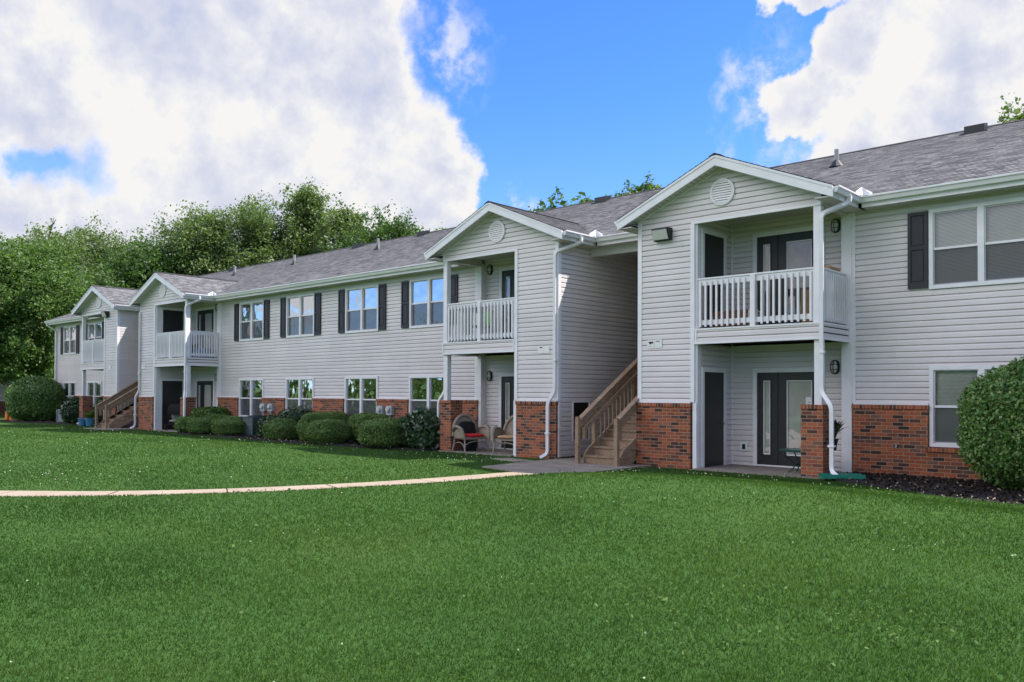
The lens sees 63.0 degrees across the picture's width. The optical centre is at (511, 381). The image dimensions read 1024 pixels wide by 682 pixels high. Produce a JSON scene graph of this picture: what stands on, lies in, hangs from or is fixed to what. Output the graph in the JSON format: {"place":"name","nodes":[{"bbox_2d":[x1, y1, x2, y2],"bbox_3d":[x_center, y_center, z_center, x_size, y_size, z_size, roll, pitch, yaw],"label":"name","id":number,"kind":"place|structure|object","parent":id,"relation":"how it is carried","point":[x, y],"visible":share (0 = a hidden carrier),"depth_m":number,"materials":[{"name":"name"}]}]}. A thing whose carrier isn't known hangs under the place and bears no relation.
{"place":"outdoors","nodes":[
{"label":"outdoors","id":0,"kind":"place"},
{"bbox_2d":[153,429,177,431],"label":"patio","id":1,"kind":"structure","parent":0,"point":[171,430],"depth_m":33.49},
{"bbox_2d":[165,404,179,429],"bbox_3d":[-13.661,1.436,34.024,0.548,1.060,0.920,0,-1,2],"label":"chair","id":2,"kind":"object","parent":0,"point":[173,410],"visible":0.49,"depth_m":33.85,"materials":[{"name":"grey fabric"}]},
{"bbox_2d":[194,348,212,357],"bbox_3d":[-12.328,-1.131,33.417,0.550,0.386,0.500,-1,-1,42],"label":"storage tote","id":3,"kind":"object","parent":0,"point":[202,352],"visible":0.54,"depth_m":33.25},
{"bbox_2d":[0,472,532,496],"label":"sidewalk","id":4,"kind":"structure","parent":0,"point":[150,492],"depth_m":13.18,"materials":[{"name":"concrete"}]},
{"bbox_2d":[84,427,651,473],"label":"pavement","id":5,"kind":"structure","parent":0,"point":[546,466],"depth_m":17.63,"materials":[{"name":"grey concrete"}]},
{"bbox_2d":[95,381,137,427],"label":"wooden staircase","id":6,"kind":"structure","parent":5,"relation":"on","point":[122,417],"depth_m":35.92,"materials":[{"name":"brown wood"}]},
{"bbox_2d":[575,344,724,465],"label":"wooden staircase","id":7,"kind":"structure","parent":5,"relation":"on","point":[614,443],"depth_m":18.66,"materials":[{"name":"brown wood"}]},
{"bbox_2d":[460,440,476,450],"bbox_3d":[-1.155,1.703,22.216,0.400,0.280,0.250,1,-1,-34],"label":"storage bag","id":8,"kind":"object","parent":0,"point":[471,446],"visible":0.9,"depth_m":22.14,"materials":[{"name":"black fabric"}]},
{"bbox_2d":[438,448,513,456],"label":"patio","id":9,"kind":"structure","parent":0,"point":[497,452],"depth_m":22.00,"materials":[{"name":"concrete"}]},
{"bbox_2d":[452,413,490,452],"bbox_3d":[-1.106,1.345,22.125,0.978,1.002,0.725,1,-1,-34],"label":"wicker chair","id":10,"kind":"object","parent":9,"relation":"on","point":[458,432],"visible":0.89,"depth_m":22.11,"materials":[{"name":"wicker"}]},
{"bbox_2d":[465,433,483,436],"bbox_3d":[-1.084,1.416,22.090,0.620,0.090,0.595,1,-1,-34],"label":"seat cushion","id":11,"kind":"object","parent":10,"relation":"on","point":[473,435],"visible":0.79,"depth_m":21.85,"materials":[{"name":"red fabric"}]},
{"bbox_2d":[458,421,475,432],"bbox_3d":[-1.200,1.243,22.267,0.500,0.380,0.139,1,-13,-34],"label":"back cushion","id":12,"kind":"object","parent":11,"relation":"on","point":[468,426],"visible":0.63,"depth_m":22.22,"materials":[{"name":"black fabric"}]},
{"bbox_2d":[490,415,512,453],"bbox_3d":[-0.009,1.339,21.395,0.978,1.002,0.725,0,-1,27],"label":"wicker chair","id":13,"kind":"object","parent":9,"relation":"on","point":[496,431],"visible":0.51,"depth_m":21.59,"materials":[{"name":"wicker"}]},
{"bbox_2d":[497,435,512,438],"bbox_3d":[-0.028,1.410,21.359,0.620,0.090,0.595,0,-1,27],"label":"seat cushion","id":14,"kind":"object","parent":13,"relation":"on","point":[506,436],"visible":0.52,"depth_m":21.13,"materials":[{"name":"beige fabric"}]},
{"bbox_2d":[466,311,492,340],"bbox_3d":[-0.846,-1.474,22.303,0.540,0.843,0.592,-1,-1,42],"label":"plastic chair","id":15,"kind":"object","parent":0,"point":[486,321],"visible":0.12,"depth_m":22.39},
{"bbox_2d":[0,414,1023,681],"bbox_3d":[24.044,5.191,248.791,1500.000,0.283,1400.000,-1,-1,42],"label":"lawn ground","id":16,"kind":"structure","parent":0,"point":[740,526],"depth_m":6.64,"materials":[{"name":"plant"}]},
{"bbox_2d":[0,329,38,413],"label":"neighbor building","id":17,"kind":"structure","parent":16,"relation":"on","point":[2,402],"depth_m":57.79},
{"bbox_2d":[0,420,94,424],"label":"mulch bed","id":18,"kind":"object","parent":16,"relation":"on","point":[40,422],"visible":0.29,"depth_m":41.83,"materials":[{"name":"soil"}]},
{"bbox_2d":[5,411,20,420],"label":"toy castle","id":19,"kind":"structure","parent":18,"relation":"on","point":[7,417],"depth_m":44.43,"materials":[{"name":"orange plastic"}]},
{"bbox_2d":[3,375,65,420],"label":"bush","id":20,"kind":"object","parent":18,"relation":"on","point":[34,397],"visible":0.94,"depth_m":43.21,"materials":[{"name":"green plant"}]},
{"bbox_2d":[56,409,64,422],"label":"air conditioner","id":21,"kind":"object","parent":18,"relation":"on","point":[59,419],"visible":0.09,"depth_m":41.74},
{"bbox_2d":[59,395,92,423],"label":"leafy shrub","id":22,"kind":"object","parent":18,"relation":"on","point":[69,411],"visible":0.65,"depth_m":40.10,"materials":[{"name":"green plant"}]},
{"bbox_2d":[0,232,107,386],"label":"leafy tree","id":23,"kind":"object","parent":16,"relation":"on","point":[35,284],"visible":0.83,"depth_m":49.56,"materials":[{"name":"green plant"}]},
{"bbox_2d":[3,218,107,324],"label":"leafy tree","id":24,"kind":"object","parent":16,"relation":"on","point":[60,238],"visible":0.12,"depth_m":65.62,"materials":[{"name":"green plant"}]},
{"bbox_2d":[78,418,85,425],"bbox_3d":[-19.660,1.844,38.296,0.424,0.340,0.424,-1,-1,42],"label":"flower pot","id":25,"kind":"object","parent":16,"relation":"on","point":[81,421],"visible":0.74,"depth_m":38.15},
{"bbox_2d":[31,257,134,341],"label":"leafy tree","id":26,"kind":"object","parent":16,"relation":"on","point":[99,281],"visible":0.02,"depth_m":58.06,"materials":[{"name":"green plant"}]},
{"bbox_2d":[83,410,98,425],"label":"potted plant","id":27,"kind":"object","parent":16,"relation":"on","point":[89,420],"visible":0.94,"depth_m":37.89,"materials":[{"name":"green plant"}]},
{"bbox_2d":[44,210,149,288],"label":"leafy tree","id":28,"kind":"object","parent":16,"relation":"on","point":[101,247],"visible":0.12,"depth_m":70.89,"materials":[{"name":"green plant"}]},
{"bbox_2d":[92,396,102,424],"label":"leafy shrub","id":29,"kind":"object","parent":16,"relation":"on","point":[100,417],"visible":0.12,"depth_m":38.48,"materials":[{"name":"green plant"}]},
{"bbox_2d":[89,235,203,288],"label":"leafy tree","id":30,"kind":"object","parent":16,"relation":"on","point":[148,262],"visible":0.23,"depth_m":64.07,"materials":[{"name":"green plant"}]},
{"bbox_2d":[133,199,253,285],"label":"leafy tree","id":31,"kind":"object","parent":16,"relation":"on","point":[185,235],"visible":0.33,"depth_m":65.98,"materials":[{"name":"green plant"}]},
{"bbox_2d":[180,190,325,273],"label":"leafy tree","id":32,"kind":"object","parent":16,"relation":"on","point":[259,228],"visible":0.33,"depth_m":66.69,"materials":[{"name":"green plant"}]},
{"bbox_2d":[268,177,334,258],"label":"leafy tree","id":33,"kind":"object","parent":16,"relation":"on","point":[305,207],"visible":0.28,"depth_m":68.51,"materials":[{"name":"green plant"}]},
{"bbox_2d":[177,432,439,450],"bbox_3d":[-7.013,1.932,27.526,14.300,0.100,2.350,-1,-1,42],"label":"mulch bed","id":34,"kind":"object","parent":16,"relation":"on","point":[355,446],"visible":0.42,"depth_m":25.05,"materials":[{"name":"soil"}]},
{"bbox_2d":[174,416,195,432],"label":"round bush","id":35,"kind":"object","parent":34,"relation":"on","point":[180,425],"visible":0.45,"depth_m":31.39,"materials":[{"name":"green plant"}]},
{"bbox_2d":[186,416,216,433],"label":"round bush","id":36,"kind":"object","parent":34,"relation":"on","point":[199,425],"visible":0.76,"depth_m":30.35,"materials":[{"name":"green plant"}]},
{"bbox_2d":[190,405,230,417],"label":"leafy shrub","id":37,"kind":"object","parent":34,"relation":"on","point":[200,411],"visible":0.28,"depth_m":32.02,"materials":[{"name":"green plant"}]},
{"bbox_2d":[202,413,229,417],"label":"round bush","id":38,"kind":"object","parent":34,"relation":"on","point":[215,415],"visible":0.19,"depth_m":31.62,"materials":[{"name":"green plant"}]},
{"bbox_2d":[210,416,244,434],"bbox_3d":[-10.036,1.596,30.213,1.590,0.750,1.606,-1,-1,42],"label":"round bush","id":39,"kind":"object","parent":34,"relation":"on","point":[227,425],"visible":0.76,"depth_m":29.59,"materials":[{"name":"green plant"}]},
{"bbox_2d":[240,415,268,435],"bbox_3d":[-9.119,1.568,29.896,0.840,0.710,0.840,-1,-1,42],"label":"air conditioner","id":40,"kind":"object","parent":34,"relation":"on","point":[249,424],"visible":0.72,"depth_m":29.56,"materials":[{"name":"metal"}]},
{"bbox_2d":[255,414,279,435],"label":"leafy shrub","id":41,"kind":"object","parent":34,"relation":"on","point":[260,423],"visible":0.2,"depth_m":29.05,"materials":[{"name":"green plant"}]},
{"bbox_2d":[261,418,298,439],"bbox_3d":[-7.507,1.560,27.313,1.261,0.759,1.262,-1,-1,42],"label":"round bush","id":42,"kind":"object","parent":34,"relation":"on","point":[282,429],"visible":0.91,"depth_m":26.91,"materials":[{"name":"green plant"}]},
{"bbox_2d":[273,404,315,422],"bbox_3d":[-7.335,1.381,28.577,1.627,1.230,1.662,-1,-1,42],"label":"leafy shrub","id":43,"kind":"object","parent":34,"relation":"on","point":[294,413],"visible":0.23,"depth_m":28.25,"materials":[{"name":"green plant"}]},
{"bbox_2d":[295,413,324,441],"bbox_3d":[-6.211,1.446,26.108,1.016,0.962,1.033,-1,-1,42],"label":"round bush","id":44,"kind":"object","parent":34,"relation":"on","point":[305,420],"visible":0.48,"depth_m":25.80,"materials":[{"name":"green plant"}]},
{"bbox_2d":[305,410,349,423],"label":"round bush","id":45,"kind":"object","parent":34,"relation":"on","point":[343,416],"visible":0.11,"depth_m":27.09,"materials":[{"name":"green plant"}]},
{"bbox_2d":[304,418,352,443],"bbox_3d":[-5.554,1.510,25.267,1.394,0.812,1.399,-1,-1,42],"label":"round bush","id":46,"kind":"object","parent":34,"relation":"on","point":[329,430],"visible":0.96,"depth_m":24.83,"materials":[{"name":"green plant"}]},
{"bbox_2d":[348,412,388,441],"bbox_3d":[-4.395,1.427,25.825,1.398,1.002,1.422,-1,-1,42],"label":"round bush","id":47,"kind":"object","parent":34,"relation":"on","point":[354,420],"visible":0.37,"depth_m":25.44,"materials":[{"name":"green plant"}]},
{"bbox_2d":[356,417,404,447],"bbox_3d":[-3.596,1.444,23.726,1.506,0.916,1.494,-1,-1,42],"label":"round bush","id":48,"kind":"object","parent":34,"relation":"on","point":[381,432],"visible":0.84,"depth_m":23.17,"materials":[{"name":"green plant"}]},
{"bbox_2d":[397,406,439,448],"bbox_3d":[-2.327,1.314,23.232,1.516,1.269,1.497,-1,-1,42],"label":"leafy shrub","id":49,"kind":"object","parent":34,"relation":"on","point":[420,425],"visible":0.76,"depth_m":22.69,"materials":[{"name":"green plant"}]},
{"bbox_2d":[306,192,369,253],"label":"leafy tree","id":50,"kind":"object","parent":16,"relation":"on","point":[342,219],"visible":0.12,"depth_m":66.71,"materials":[{"name":"green plant"}]},
{"bbox_2d":[326,199,423,250],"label":"leafy tree","id":51,"kind":"object","parent":16,"relation":"on","point":[383,230],"visible":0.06,"depth_m":60.63,"materials":[{"name":"green plant"}]},
{"bbox_2d":[408,225,445,235],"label":"leafy tree","id":52,"kind":"object","parent":16,"relation":"on","point":[416,229],"depth_m":59.21,"materials":[{"name":"green plant"}]},
{"bbox_2d":[5,426,1016,681],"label":"clover flowers","id":53,"kind":"object","parent":16,"relation":"on","point":[427,468],"visible":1,"depth_m":15.35,"materials":[{"name":"plant"}]},
{"bbox_2d":[0,443,1023,678],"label":"weeds","id":54,"kind":"object","parent":16,"relation":"on","point":[905,609],"visible":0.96,"depth_m":5.70,"materials":[{"name":"green plant"}]},
{"bbox_2d":[44,119,1023,480],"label":"apartment building","id":55,"kind":"structure","parent":16,"relation":"on","point":[918,297],"depth_m":18.29,"materials":[{"name":"plastic"}]},
{"bbox_2d":[63,325,76,354],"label":"window","id":56,"kind":"structure","parent":55,"relation":"in","point":[69,332],"depth_m":43.82,"materials":[{"name":"clear glass"}]},
{"bbox_2d":[63,382,76,399],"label":"window","id":57,"kind":"structure","parent":55,"relation":"in","point":[70,389],"depth_m":43.77,"materials":[{"name":"clear glass"}]},
{"bbox_2d":[87,381,101,406],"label":"window","id":58,"kind":"structure","parent":55,"relation":"in","point":[94,388],"depth_m":41.55,"materials":[{"name":"clear glass"}]},
{"bbox_2d":[88,322,101,339],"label":"window","id":59,"kind":"structure","parent":55,"relation":"in","point":[94,329],"depth_m":41.61,"materials":[{"name":"clear glass"}]},
{"bbox_2d":[101,311,108,317],"bbox_3d":[-18.140,-3.005,37.267,0.400,0.260,0.225,-1,-1,42],"label":"flood lamp","id":60,"kind":"object","parent":55,"relation":"attached to","point":[105,314],"visible":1,"depth_m":37.16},
{"bbox_2d":[160,379,183,429],"bbox_3d":[-14.060,0.927,34.595,0.055,2.090,1.040,-1,-1,42],"label":"storage door","id":61,"kind":"structure","parent":55,"relation":"in","point":[171,390],"depth_m":34.48,"materials":[{"name":"brown metal"}]},
{"bbox_2d":[161,307,183,357],"bbox_3d":[-14.048,-1.992,34.638,0.055,2.090,1.040,-1,-1,42],"label":"storage door","id":62,"kind":"structure","parent":55,"relation":"in","point":[172,319],"depth_m":34.62,"materials":[{"name":"brown metal"}]},
{"bbox_2d":[195,379,215,407],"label":"patio door","id":63,"kind":"structure","parent":55,"relation":"in","point":[202,393],"depth_m":34.38,"materials":[{"name":"brown metal"}]},
{"bbox_2d":[196,306,215,357],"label":"patio door","id":64,"kind":"structure","parent":55,"relation":"in","point":[202,314],"depth_m":34.42,"materials":[{"name":"brown metal"}]},
{"bbox_2d":[239,300,263,341],"bbox_3d":[-9.843,-2.298,31.708,1.740,1.490,0.105,-1,-1,42],"label":"window","id":65,"kind":"structure","parent":55,"relation":"in","point":[250,313],"depth_m":31.67,"materials":[{"name":"clear glass"}]},
{"bbox_2d":[239,378,264,416],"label":"window","id":66,"kind":"structure","parent":55,"relation":"in","point":[251,390],"depth_m":31.62,"materials":[{"name":"clear glass"}]},
{"bbox_2d":[259,403,266,414],"bbox_3d":[-9.187,1.371,30.780,0.270,1.130,0.190,-1,-1,42],"label":"electric meter","id":67,"kind":"object","parent":55,"relation":"attached to","point":[263,407],"visible":0.85,"depth_m":30.73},
{"bbox_2d":[267,404,273,414],"bbox_3d":[-8.811,1.367,30.436,0.270,1.130,0.190,-1,-1,42],"label":"electric meter","id":68,"kind":"object","parent":55,"relation":"attached to","point":[270,407],"visible":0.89,"depth_m":30.39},
{"bbox_2d":[285,377,314,410],"bbox_3d":[-7.462,0.604,29.481,1.740,1.490,0.105,-1,-1,42],"label":"window","id":69,"kind":"structure","parent":55,"relation":"in","point":[299,391],"depth_m":29.44,"materials":[{"name":"clear glass"}]},
{"bbox_2d":[286,293,314,337],"bbox_3d":[-7.443,-2.321,29.517,1.740,1.490,0.105,-1,-1,42],"label":"window","id":70,"kind":"structure","parent":55,"relation":"in","point":[299,308],"depth_m":29.47,"materials":[{"name":"clear glass"}]},
{"bbox_2d":[344,376,378,416],"bbox_3d":[-4.870,0.580,27.115,1.740,1.490,0.105,-1,-1,42],"label":"window","id":71,"kind":"structure","parent":55,"relation":"in","point":[360,393],"depth_m":27.08,"materials":[{"name":"clear glass"}]},
{"bbox_2d":[345,284,379,333],"bbox_3d":[-4.851,-2.345,27.151,1.740,1.490,0.105,-1,-1,42],"label":"window","id":72,"kind":"structure","parent":55,"relation":"in","point":[361,303],"depth_m":27.11,"materials":[{"name":"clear glass"}]},
{"bbox_2d":[376,406,384,413],"bbox_3d":[-4.143,1.324,26.175,0.270,1.130,0.190,-1,-1,42],"label":"electric meter","id":73,"kind":"object","parent":55,"relation":"attached to","point":[380,409],"visible":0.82,"depth_m":26.11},
{"bbox_2d":[385,406,393,418],"bbox_3d":[-3.811,1.321,25.872,0.270,1.130,0.190,-1,-1,42],"label":"electric meter","id":74,"kind":"object","parent":55,"relation":"attached to","point":[389,410],"visible":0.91,"depth_m":25.81,"materials":[{"name":"metal"}]},
{"bbox_2d":[409,275,443,328],"bbox_3d":[-2.458,-2.368,24.967,1.740,1.490,0.105,-1,-1,42],"label":"window","id":75,"kind":"structure","parent":55,"relation":"in","point":[425,294],"depth_m":25.06,"materials":[{"name":"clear glass"}]},
{"bbox_2d":[409,375,443,412],"bbox_3d":[-2.470,0.557,24.924,1.740,1.490,0.105,-1,-1,42],"label":"window","id":76,"kind":"structure","parent":55,"relation":"in","point":[424,390],"depth_m":25.06,"materials":[{"name":"clear glass"}]},
{"bbox_2d":[487,371,491,380],"bbox_3d":[-0.655,-0.158,23.389,0.184,0.290,0.128,-1,-1,42],"label":"wall lamp","id":77,"kind":"object","parent":55,"relation":"attached to","point":[489,375],"visible":1,"depth_m":23.35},
{"bbox_2d":[487,265,492,274],"bbox_3d":[-0.643,-3.138,23.433,0.184,0.290,0.128,-1,-1,42],"label":"wall lamp","id":78,"kind":"object","parent":55,"relation":"attached to","point":[489,269],"visible":1,"depth_m":23.40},
{"bbox_2d":[498,373,513,448],"bbox_3d":[0.234,0.817,22.647,1.570,2.115,0.075,-1,-1,42],"label":"patio door","id":79,"kind":"structure","parent":55,"relation":"in","point":[506,380],"depth_m":23.01,"materials":[{"name":"brown metal"}]},
{"bbox_2d":[499,266,514,339],"bbox_3d":[0.246,-2.103,22.690,1.570,2.115,0.075,-1,-1,42],"label":"patio door","id":80,"kind":"structure","parent":55,"relation":"in","point":[504,272],"depth_m":23.05,"materials":[{"name":"brown metal"}]},
{"bbox_2d":[538,346,543,353],"bbox_3d":[0.695,-0.765,20.171,0.180,0.170,0.014,-1,-1,42],"label":"unit sign","id":81,"kind":"object","parent":55,"relation":"attached to","point":[540,349],"visible":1,"depth_m":20.17,"materials":[{"name":"plastic"}]},
{"bbox_2d":[544,346,549,352],"bbox_3d":[0.832,-0.766,20.047,0.180,0.170,0.012,-1,-1,42],"label":"unit sign","id":82,"kind":"object","parent":55,"relation":"attached to","point":[546,349],"visible":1,"depth_m":20.03,"materials":[{"name":"plastic"}]},
{"bbox_2d":[647,340,653,348],"bbox_3d":[2.997,-0.807,18.069,0.175,0.180,0.014,-1,-1,42],"label":"unit sign","id":83,"kind":"object","parent":55,"relation":"attached to","point":[650,343],"visible":1,"depth_m":18.07,"materials":[{"name":"plastic"}]},
{"bbox_2d":[654,339,661,347],"bbox_3d":[3.137,-0.813,17.942,0.185,0.180,0.014,-1,-1,42],"label":"unit sign","id":84,"kind":"object","parent":55,"relation":"attached to","point":[657,343],"visible":1,"depth_m":17.93,"materials":[{"name":"plastic"}]},
{"bbox_2d":[651,227,671,241],"bbox_3d":[3.182,-3.135,17.803,0.400,0.260,0.225,-1,-1,42],"label":"flood lamp","id":85,"kind":"object","parent":55,"relation":"attached to","point":[661,234],"visible":1,"depth_m":17.72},
{"bbox_2d":[701,367,726,467],"bbox_3d":[4.319,0.755,17.818,0.105,2.090,1.040,-1,-1,42],"label":"storage door","id":86,"kind":"structure","parent":55,"relation":"in","point":[714,380],"depth_m":17.84,"materials":[{"name":"brown metal"}]},
{"bbox_2d":[701,228,726,327],"bbox_3d":[4.331,-2.165,17.861,0.105,2.090,1.040,-1,-1,42],"label":"storage door","id":87,"kind":"structure","parent":55,"relation":"in","point":[714,244],"depth_m":17.86,"materials":[{"name":"brown metal"}]},
{"bbox_2d":[753,367,825,466],"bbox_3d":[5.803,0.765,17.564,1.570,2.115,0.075,-1,-1,42],"label":"patio door","id":88,"kind":"structure","parent":55,"relation":"in","point":[777,380],"depth_m":17.70,"materials":[{"name":"brown metal"}]},
{"bbox_2d":[753,224,825,324],"bbox_3d":[5.815,-2.155,17.607,1.570,2.115,0.075,-1,-1,42],"label":"patio door","id":89,"kind":"structure","parent":55,"relation":"in","point":[792,248],"depth_m":17.67,"materials":[{"name":"glass"}]},
{"bbox_2d":[806,397,812,403],"bbox_3d":[6.129,0.429,17.241,0.150,0.220,0.005,-1,-1,42],"label":"paper notice","id":90,"kind":"object","parent":55,"relation":"attached to","point":[809,400],"visible":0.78,"depth_m":17.24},
{"bbox_2d":[830,360,839,373],"bbox_3d":[6.495,-0.295,16.864,0.184,0.290,0.128,-1,-1,42],"label":"wall lamp","id":91,"kind":"object","parent":55,"relation":"attached to","point":[834,366],"visible":1,"depth_m":16.83,"materials":[{"name":"glass"}]},
{"bbox_2d":[831,218,839,232],"bbox_3d":[6.521,-3.155,16.892,0.184,0.290,0.128,-1,-1,42],"label":"wall lamp","id":92,"kind":"object","parent":55,"relation":"attached to","point":[835,225],"visible":1,"depth_m":16.86,"materials":[{"name":"glass"}]},
{"bbox_2d":[929,365,1005,447],"bbox_3d":[8.438,0.455,14.995,1.740,1.490,0.145,-1,-1,42],"label":"window","id":93,"kind":"structure","parent":55,"relation":"in","point":[943,418],"depth_m":15.40,"materials":[{"name":"clear glass"}]},
{"bbox_2d":[929,196,1023,288],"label":"window","id":94,"kind":"structure","parent":55,"relation":"in","point":[980,263],"depth_m":15.06,"materials":[{"name":"clear glass"}]},
{"bbox_2d":[528,186,606,211],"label":"leafy tree","id":95,"kind":"object","parent":16,"relation":"on","point":[552,205],"visible":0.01,"depth_m":47.84,"materials":[{"name":"green plant"}]},
{"bbox_2d":[611,171,661,196],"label":"leafy tree","id":96,"kind":"object","parent":16,"relation":"on","point":[647,185],"visible":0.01,"depth_m":51.90,"materials":[{"name":"green plant"}]},
{"bbox_2d":[832,472,1023,504],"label":"mulch bed","id":97,"kind":"object","parent":16,"relation":"on","point":[883,485],"visible":0.21,"depth_m":13.83,"materials":[{"name":"soil"}]},
{"bbox_2d":[0,419,1023,503],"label":"mulch chips","id":98,"kind":"object","parent":97,"relation":"on","point":[946,482],"visible":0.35,"depth_m":14.11,"materials":[{"name":"wood"}]},
{"bbox_2d":[818,473,865,478],"bbox_3d":[5.972,1.710,15.148,0.750,0.075,0.300,0,-1,7],"label":"splash block","id":99,"kind":"object","parent":97,"relation":"on","point":[839,475],"depth_m":15.03,"materials":[{"name":"green plastic"}]},
{"bbox_2d":[955,351,1023,490],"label":"bush","id":100,"kind":"object","parent":97,"relation":"on","point":[991,432],"visible":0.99,"depth_m":13.16,"materials":[{"name":"green plant"}]},
{"bbox_2d":[997,92,1023,122],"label":"leafy tree","id":101,"kind":"object","parent":16,"relation":"on","point":[1015,112],"visible":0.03,"depth_m":43.16,"materials":[{"name":"green plant"}]},
{"bbox_2d":[0,0,1023,252],"label":"sky","id":102,"kind":"structure","parent":0,"point":[126,111],"materials":[{"name":"blue"}]},
{"bbox_2d":[712,310,747,327],"bbox_3d":[4.609,-1.286,17.300,0.900,0.360,0.270,-1,-1,42],"label":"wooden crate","id":103,"kind":"object","parent":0,"point":[724,316],"visible":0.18,"depth_m":17.23,"materials":[{"name":"brown wood"}]},
{"bbox_2d":[748,309,759,325],"bbox_3d":[4.849,-1.329,16.761,0.236,0.430,0.208,0,-1,5],"label":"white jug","id":104,"kind":"object","parent":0,"point":[749,315],"visible":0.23,"depth_m":16.71,"materials":[{"name":"plastic"}]},
{"bbox_2d":[693,464,850,478],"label":"patio","id":105,"kind":"structure","parent":0,"point":[754,469],"depth_m":16.86,"materials":[{"name":"concrete"}]},
{"bbox_2d":[778,448,800,472],"bbox_3d":[5.681,1.554,16.384,0.880,0.460,0.880,-1,-1,42],"label":"bistro table","id":106,"kind":"object","parent":105,"relation":"on","point":[794,450],"visible":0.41,"depth_m":16.36,"materials":[{"name":"green metal"}]},
{"bbox_2d":[801,289,839,323],"bbox_3d":[6.071,-1.461,16.456,0.500,0.696,0.650,-1,-1,42],"label":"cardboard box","id":107,"kind":"object","parent":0,"point":[807,303],"visible":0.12,"depth_m":16.31,"materials":[{"name":"cardboard"}]},
{"bbox_2d":[824,266,839,271],"bbox_3d":[6.143,-2.021,16.422,0.400,0.436,0.520,-1,-1,42],"label":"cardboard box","id":108,"kind":"object","parent":107,"relation":"on","point":[833,268],"visible":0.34,"depth_m":16.20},
{"bbox_2d":[834,419,848,450],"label":"potted plant","id":109,"kind":"object","parent":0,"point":[837,426],"visible":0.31,"depth_m":15.92,"materials":[{"name":"green plant"}]}
]}

